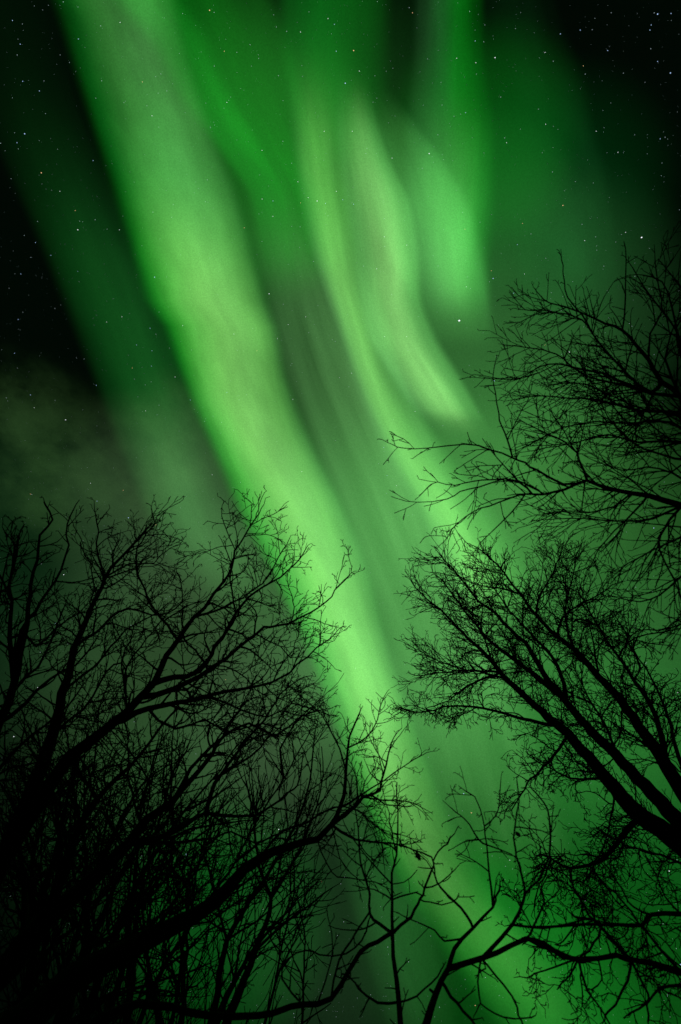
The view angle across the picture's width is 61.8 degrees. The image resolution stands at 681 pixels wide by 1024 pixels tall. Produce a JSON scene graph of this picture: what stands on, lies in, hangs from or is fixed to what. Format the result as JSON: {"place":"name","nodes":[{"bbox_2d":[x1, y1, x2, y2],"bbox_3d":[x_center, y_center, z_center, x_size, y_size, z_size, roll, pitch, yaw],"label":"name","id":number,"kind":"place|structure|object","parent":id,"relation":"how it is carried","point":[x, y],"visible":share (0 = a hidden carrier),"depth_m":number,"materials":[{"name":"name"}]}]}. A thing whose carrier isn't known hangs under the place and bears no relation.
{"place":"outdoors","nodes":[
{"label":"outdoors","id":0,"kind":"place"},
{"bbox_2d":[0,0,680,1023],"bbox_3d":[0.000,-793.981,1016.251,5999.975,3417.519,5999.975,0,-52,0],"label":"sky","id":1,"kind":"structure","parent":0,"point":[138,304],"depth_m":2598.83,"materials":[{"name":"green"}]},
{"bbox_2d":[1,1,679,1022],"bbox_3d":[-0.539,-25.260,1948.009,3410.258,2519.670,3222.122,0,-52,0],"label":"faint stars","id":2,"kind":"object","parent":1,"relation":"in","point":[327,419],"visible":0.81,"depth_m":2325.95,"materials":[{"name":"white"}]},
{"bbox_3d":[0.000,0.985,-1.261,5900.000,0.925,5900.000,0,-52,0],"label":"ground","id":3,"kind":"structure","parent":0,"visible":0},
{"bbox_2d":[0,720,112,1023],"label":"sapling","id":4,"kind":"object","parent":3,"relation":"on","point":[39,873],"visible":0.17,"depth_m":9.59,"materials":[{"name":"black plant"}]},
{"bbox_2d":[0,496,129,791],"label":"gnarled tree","id":5,"kind":"object","parent":3,"relation":"on","point":[15,655],"visible":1,"depth_m":6.51,"materials":[{"name":"black plant"}]},
{"bbox_2d":[0,738,131,1005],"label":"sapling","id":6,"kind":"object","parent":3,"relation":"on","point":[27,989],"visible":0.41,"depth_m":7.46,"materials":[{"name":"black plant"}]},
{"bbox_2d":[0,729,134,1008],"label":"sapling","id":7,"kind":"object","parent":3,"relation":"on","point":[10,797],"visible":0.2,"depth_m":9.34,"materials":[{"name":"black plant"}]},
{"bbox_2d":[6,710,134,1006],"bbox_3d":[-4.637,7.294,8.660,2.890,8.186,2.713,0,-52,0],"label":"sapling","id":8,"kind":"object","parent":3,"relation":"on","point":[77,939],"visible":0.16,"depth_m":9.60,"materials":[{"name":"black plant"}]},
{"bbox_2d":[0,721,171,1011],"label":"sapling","id":9,"kind":"object","parent":3,"relation":"on","point":[30,892],"visible":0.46,"depth_m":8.04,"materials":[{"name":"black plant"}]},
{"bbox_2d":[0,717,184,1023],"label":"sapling","id":10,"kind":"object","parent":3,"relation":"on","point":[39,886],"visible":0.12,"depth_m":10.36,"materials":[{"name":"black plant"}]},
{"bbox_2d":[46,770,183,1023],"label":"sapling","id":11,"kind":"object","parent":3,"relation":"on","point":[56,1019],"visible":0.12,"depth_m":9.21,"materials":[{"name":"black plant"}]},
{"bbox_2d":[44,663,197,1023],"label":"sapling","id":12,"kind":"object","parent":3,"relation":"on","point":[87,952],"visible":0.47,"depth_m":8.33,"materials":[{"name":"black plant"}]},
{"bbox_2d":[18,818,234,1023],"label":"sapling","id":13,"kind":"object","parent":3,"relation":"on","point":[68,1011],"visible":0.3,"depth_m":8.21,"materials":[{"name":"black plant"}]},
{"bbox_2d":[65,731,190,1023],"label":"sapling","id":14,"kind":"object","parent":3,"relation":"on","point":[116,989],"visible":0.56,"depth_m":7.51,"materials":[{"name":"black plant"}]},
{"bbox_2d":[47,797,215,1023],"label":"sapling","id":15,"kind":"object","parent":3,"relation":"on","point":[158,1017],"visible":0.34,"depth_m":8.05,"materials":[{"name":"black plant"}]},
{"bbox_2d":[53,676,234,1023],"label":"sapling","id":16,"kind":"object","parent":3,"relation":"on","point":[119,842],"visible":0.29,"depth_m":10.78,"materials":[{"name":"black plant"}]},
{"bbox_2d":[66,754,237,1023],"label":"sapling","id":17,"kind":"object","parent":3,"relation":"on","point":[184,970],"visible":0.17,"depth_m":9.99,"materials":[{"name":"black plant"}]},
{"bbox_2d":[0,660,329,1009],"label":"gnarled tree","id":18,"kind":"object","parent":3,"relation":"on","point":[23,945],"visible":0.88,"depth_m":6.83,"materials":[{"name":"black plant"}]},
{"bbox_2d":[80,673,280,1023],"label":"sapling","id":19,"kind":"object","parent":3,"relation":"on","point":[127,1015],"visible":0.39,"depth_m":10.29,"materials":[{"name":"black plant"}]},
{"bbox_2d":[0,485,364,886],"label":"gnarled tree","id":20,"kind":"object","parent":3,"relation":"on","point":[33,801],"visible":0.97,"depth_m":7.51,"materials":[{"name":"black plant"}]},
{"bbox_2d":[143,795,235,1023],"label":"sapling","id":21,"kind":"object","parent":3,"relation":"on","point":[177,988],"visible":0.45,"depth_m":8.11,"materials":[{"name":"black plant"}]},
{"bbox_2d":[61,675,333,1023],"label":"sapling","id":22,"kind":"object","parent":3,"relation":"on","point":[92,999],"visible":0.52,"depth_m":7.75,"materials":[{"name":"black plant"}]},
{"bbox_2d":[0,673,438,1023],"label":"gnarled tree","id":23,"kind":"object","parent":3,"relation":"on","point":[44,1003],"visible":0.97,"depth_m":4.81,"materials":[{"name":"black plant"}]},
{"bbox_2d":[100,673,343,1023],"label":"sapling","id":24,"kind":"object","parent":3,"relation":"on","point":[150,995],"visible":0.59,"depth_m":7.75,"materials":[{"name":"black plant"}]},
{"bbox_2d":[82,907,395,1023],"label":"tree","id":25,"kind":"object","parent":3,"relation":"on","point":[109,1013],"visible":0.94,"depth_m":3.82,"materials":[{"name":"black plant"}]},
{"bbox_2d":[172,717,340,1023],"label":"sapling","id":26,"kind":"object","parent":3,"relation":"on","point":[220,982],"visible":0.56,"depth_m":7.42,"materials":[{"name":"black plant"}]},
{"bbox_2d":[175,860,346,1023],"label":"sapling","id":27,"kind":"object","parent":3,"relation":"on","point":[228,992],"visible":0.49,"depth_m":8.44,"materials":[{"name":"black plant"}]},
{"bbox_2d":[183,736,358,1023],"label":"sapling","id":28,"kind":"object","parent":3,"relation":"on","point":[257,944],"visible":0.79,"depth_m":7.28,"materials":[{"name":"black plant"}]},
{"bbox_2d":[244,871,330,1023],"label":"sapling","id":29,"kind":"object","parent":3,"relation":"on","point":[303,989],"visible":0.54,"depth_m":8.16,"materials":[{"name":"black plant"}]},
{"bbox_2d":[244,820,338,1023],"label":"sapling","id":30,"kind":"object","parent":3,"relation":"on","point":[272,994],"visible":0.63,"depth_m":7.74,"materials":[{"name":"black plant"}]},
{"bbox_2d":[316,757,474,1023],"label":"sapling","id":31,"kind":"object","parent":3,"relation":"on","point":[398,1002],"visible":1,"depth_m":4.31,"materials":[{"name":"black plant"}]},
{"bbox_2d":[393,767,613,1023],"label":"forked tree","id":32,"kind":"object","parent":3,"relation":"on","point":[489,953],"visible":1,"depth_m":3.84,"materials":[{"name":"black plant"}]},
{"bbox_2d":[377,220,680,659],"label":"bare tree","id":33,"kind":"object","parent":3,"relation":"on","point":[639,388],"visible":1,"depth_m":5.12,"materials":[{"name":"black plant"}]},
{"bbox_2d":[384,515,680,954],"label":"birch tree","id":34,"kind":"object","parent":3,"relation":"on","point":[644,818],"visible":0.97,"depth_m":11.32,"materials":[{"name":"black plant"}]},
{"bbox_2d":[495,836,680,999],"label":"tree","id":35,"kind":"object","parent":3,"relation":"on","point":[650,915],"visible":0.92,"depth_m":4.75,"materials":[{"name":"black plant"}]},
{"bbox_2d":[513,842,680,1023],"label":"tree","id":36,"kind":"object","parent":3,"relation":"on","point":[675,969],"visible":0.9,"depth_m":4.49,"materials":[{"name":"black plant"}]}
]}

